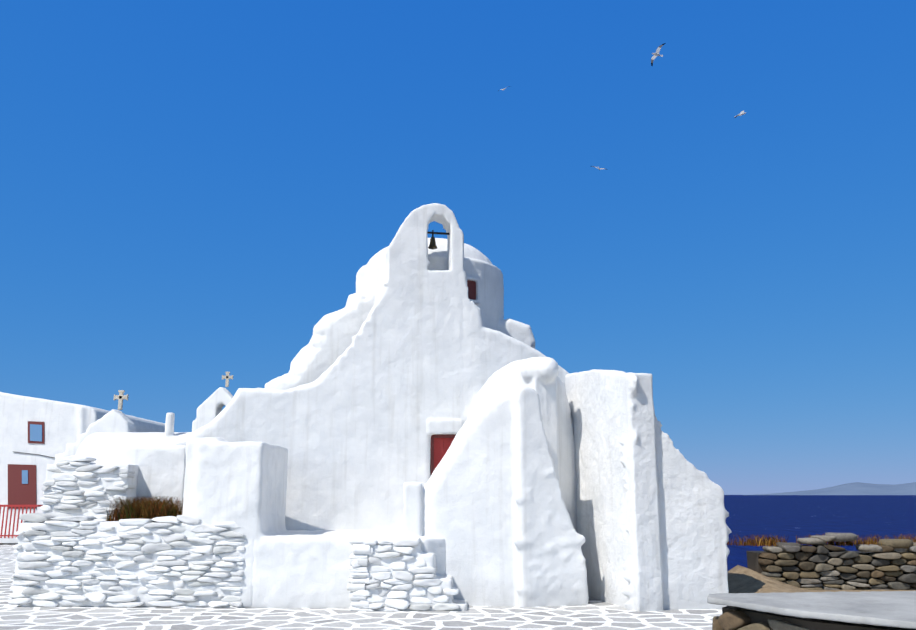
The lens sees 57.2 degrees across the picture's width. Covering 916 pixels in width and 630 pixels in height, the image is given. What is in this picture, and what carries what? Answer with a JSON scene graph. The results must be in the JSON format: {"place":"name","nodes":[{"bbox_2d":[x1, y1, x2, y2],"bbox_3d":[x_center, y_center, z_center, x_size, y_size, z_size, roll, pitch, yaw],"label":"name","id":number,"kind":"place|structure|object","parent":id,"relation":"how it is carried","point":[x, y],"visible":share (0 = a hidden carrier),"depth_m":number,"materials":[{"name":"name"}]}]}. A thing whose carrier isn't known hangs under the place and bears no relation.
{"place":"outdoors","nodes":[
{"label":"outdoors","id":0,"kind":"place"},
{"bbox_2d":[0,543,721,629],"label":"plaza pavement","id":1,"kind":"structure","parent":0,"point":[594,614],"depth_m":11.35,"materials":[{"name":"white stone"}]},
{"bbox_2d":[7,513,245,607],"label":"enclosure stones","id":2,"kind":"object","parent":1,"relation":"on","point":[119,599],"visible":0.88,"depth_m":12.58,"materials":[{"name":"white stone"}]},
{"bbox_2d":[13,464,253,607],"bbox_3d":[-4.894,3.535,13.779,3.780,2.150,2.216,0,-12,1],"label":"wall mortar","id":3,"kind":"object","parent":1,"relation":"on","point":[246,594],"visible":0.29,"depth_m":12.63,"materials":[{"name":"white paint"}]},
{"bbox_2d":[13,521,37,605],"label":"stones","id":4,"kind":"object","parent":3,"relation":"in","point":[27,525],"visible":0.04,"depth_m":12.62,"materials":[{"name":"white stone"}]},
{"bbox_2d":[40,455,134,520],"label":"enclosure upper stones","id":5,"kind":"object","parent":3,"relation":"in","point":[65,482],"visible":0.62,"depth_m":13.70,"materials":[{"name":"white stone"}]},
{"bbox_2d":[104,496,182,521],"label":"dry enclosure plants","id":6,"kind":"object","parent":3,"relation":"in","point":[143,508],"visible":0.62,"depth_m":13.17,"materials":[{"name":"brown plant"}]},
{"bbox_2d":[55,387,233,463],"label":"chapels","id":7,"kind":"object","parent":1,"relation":"on","point":[108,437],"visible":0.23,"depth_m":18.28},
{"bbox_2d":[113,390,128,409],"bbox_3d":[-8.002,2.022,19.926,0.337,0.468,0.067,0,-12,1],"label":"cross","id":8,"kind":"object","parent":7,"relation":"on","point":[121,396],"visible":1,"depth_m":19.91,"materials":[{"name":"stone"}]},
{"bbox_2d":[222,372,232,386],"bbox_3d":[-5.336,1.491,19.432,0.255,0.354,0.051,0,-12,1],"label":"cross","id":9,"kind":"object","parent":7,"relation":"on","point":[227,377],"visible":1,"depth_m":19.41,"materials":[{"name":"stone"}]},
{"bbox_2d":[122,437,445,607],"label":"terrace","id":10,"kind":"structure","parent":1,"relation":"on","point":[210,481],"depth_m":12.79,"materials":[{"name":"white paint"}]},
{"bbox_2d":[120,203,588,606],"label":"church","id":11,"kind":"structure","parent":1,"relation":"on","point":[405,354],"depth_m":15.41,"materials":[{"name":"white paint"}]},
{"bbox_2d":[427,230,448,236],"bbox_3d":[-0.410,-1.636,16.950,0.573,0.140,0.036,2,-12,-10],"label":"bell crossbar","id":12,"kind":"object","parent":11,"relation":"attached to","point":[441,233],"visible":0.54,"depth_m":16.93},
{"bbox_2d":[428,236,436,248],"bbox_3d":[-0.507,-1.476,16.898,0.190,0.322,0.190,0,-12,1],"label":"bell","id":13,"kind":"object","parent":12,"relation":"hanging from","point":[432,244],"visible":1,"depth_m":16.84,"materials":[{"name":"grey metal"}]},
{"bbox_2d":[430,434,455,474],"bbox_3d":[-0.263,3.204,15.849,0.531,1.881,0.120,2,-12,-10],"label":"door frame","id":14,"kind":"object","parent":11,"relation":"attached to","point":[432,449],"visible":0.34,"depth_m":15.91,"materials":[{"name":"red wood"}]},
{"bbox_2d":[434,438,453,469],"bbox_3d":[-0.289,3.209,15.908,0.649,2.042,0.055,2,-12,-10],"label":"door","id":15,"kind":"structure","parent":11,"relation":"attached to","point":[441,446],"depth_m":16.02,"materials":[{"name":"red paint"}]},
{"bbox_2d":[467,276,479,303],"bbox_3d":[0.246,-0.505,17.296,0.400,0.546,0.200,8,-14,-31],"label":"window frame","id":16,"kind":"object","parent":11,"relation":"attached to","point":[477,281],"visible":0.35,"depth_m":17.29,"materials":[{"name":"white paint"}]},
{"bbox_2d":[467,280,475,299],"bbox_3d":[0.248,-0.506,17.292,0.260,0.406,0.050,8,-14,-31],"label":"drum window","id":17,"kind":"structure","parent":16,"relation":"in","point":[471,285],"depth_m":17.29,"materials":[{"name":"red wood"}]},
{"bbox_2d":[351,539,459,610],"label":"step stones","id":18,"kind":"object","parent":1,"relation":"on","point":[407,576],"visible":0.75,"depth_m":12.16,"materials":[{"name":"white stone"}]},
{"bbox_2d":[354,536,467,610],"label":"steps","id":19,"kind":"structure","parent":1,"relation":"on","point":[429,559],"depth_m":12.23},
{"bbox_2d":[347,538,369,610],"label":"stones","id":20,"kind":"object","parent":19,"relation":"attached to","point":[362,570],"visible":0.77,"depth_m":12.20,"materials":[{"name":"white stone"}]},
{"bbox_2d":[565,369,730,610],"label":"ruin wall","id":21,"kind":"structure","parent":1,"relation":"on","point":[653,528],"depth_m":12.62,"materials":[{"name":"white paint"}]},
{"bbox_2d":[722,606,915,629],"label":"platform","id":22,"kind":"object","parent":1,"relation":"on","point":[755,616],"visible":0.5,"depth_m":6.72,"materials":[{"name":"grey concrete"}]},
{"bbox_2d":[712,616,723,629],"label":"platform stones","id":23,"kind":"object","parent":22,"relation":"attached to","point":[715,625],"visible":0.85,"depth_m":7.40,"materials":[{"name":"beige stone"}]},
{"bbox_2d":[718,608,809,629],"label":"platform stones","id":24,"kind":"object","parent":22,"relation":"attached to","point":[736,619],"visible":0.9,"depth_m":7.19,"materials":[{"name":"brown stone"}]},
{"bbox_2d":[707,591,915,628],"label":"platform slab","id":25,"kind":"structure","parent":22,"relation":"on","point":[890,608],"depth_m":6.96,"materials":[{"name":"grey concrete"}]},
{"bbox_2d":[0,0,915,494],"label":"sky","id":26,"kind":"structure","parent":0,"point":[188,188],"materials":[{"name":"blue"}]},
{"bbox_2d":[651,43,665,65],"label":"seagull","id":27,"kind":"object","parent":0,"point":[656,54],"visible":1,"depth_m":40.84,"materials":[{"name":"white"}]},
{"bbox_2d":[724,495,915,570],"bbox_3d":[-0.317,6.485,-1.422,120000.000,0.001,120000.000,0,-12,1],"label":"sea water","id":28,"kind":"structure","parent":0,"point":[791,517],"depth_m":250.77,"materials":[{"name":"blue liquid"}]},
{"bbox_2d":[728,565,915,592],"bbox_3d":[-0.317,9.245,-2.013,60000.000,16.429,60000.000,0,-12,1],"label":"terrain","id":29,"kind":"structure","parent":0,"point":[741,579],"depth_m":13.45,"materials":[{"name":"soil"}]},
{"bbox_2d":[0,392,164,534],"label":"house","id":30,"kind":"structure","parent":29,"relation":"on","point":[66,423],"depth_m":30.12,"materials":[{"name":"white paint"}]},
{"bbox_2d":[0,537,17,542],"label":"balcony slab","id":31,"kind":"structure","parent":30,"relation":"attached to","point":[8,540],"depth_m":28.12,"materials":[{"name":"white paint"}]},
{"bbox_2d":[0,505,42,537],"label":"balcony railing","id":32,"kind":"object","parent":30,"relation":"attached to","point":[12,506],"visible":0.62,"depth_m":28.33,"materials":[{"name":"red metal"}]},
{"bbox_2d":[8,421,44,508],"bbox_3d":[-15.402,5.325,29.907,1.239,3.069,0.100,0,-12,1],"label":"house joinery","id":33,"kind":"object","parent":30,"relation":"attached to","point":[19,493],"visible":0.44,"depth_m":29.72,"materials":[{"name":"red wood"}]},
{"bbox_2d":[22,424,41,483],"bbox_3d":[-15.171,4.945,29.922,0.615,2.100,0.020,0,-12,1],"label":"window pane","id":34,"kind":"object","parent":33,"relation":"in","point":[35,432],"visible":0.94,"depth_m":30.04,"materials":[{"name":"blue glass"}]},
{"bbox_2d":[746,551,914,588],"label":"core","id":35,"kind":"object","parent":29,"relation":"on","point":[752,561],"visible":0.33,"depth_m":14.22,"materials":[{"name":"grey stone"}]},
{"bbox_2d":[727,533,915,545],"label":"dry grass","id":36,"kind":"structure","parent":35,"relation":"on","point":[768,541],"depth_m":14.23,"materials":[{"name":"brown plant"}]},
{"bbox_2d":[753,482,915,494],"bbox_3d":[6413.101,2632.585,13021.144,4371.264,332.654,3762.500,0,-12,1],"label":"island","id":37,"kind":"structure","parent":0,"point":[857,488],"depth_m":12723.07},
{"bbox_2d":[758,535,915,589],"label":"dry stone wall","id":38,"kind":"structure","parent":0,"point":[851,573],"depth_m":13.84,"materials":[{"name":"stone"}]},
{"bbox_2d":[774,532,915,552],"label":"wall capstones","id":39,"kind":"object","parent":38,"relation":"on","point":[892,543],"visible":0.75,"depth_m":13.94,"materials":[{"name":"grey stone"}]}
]}

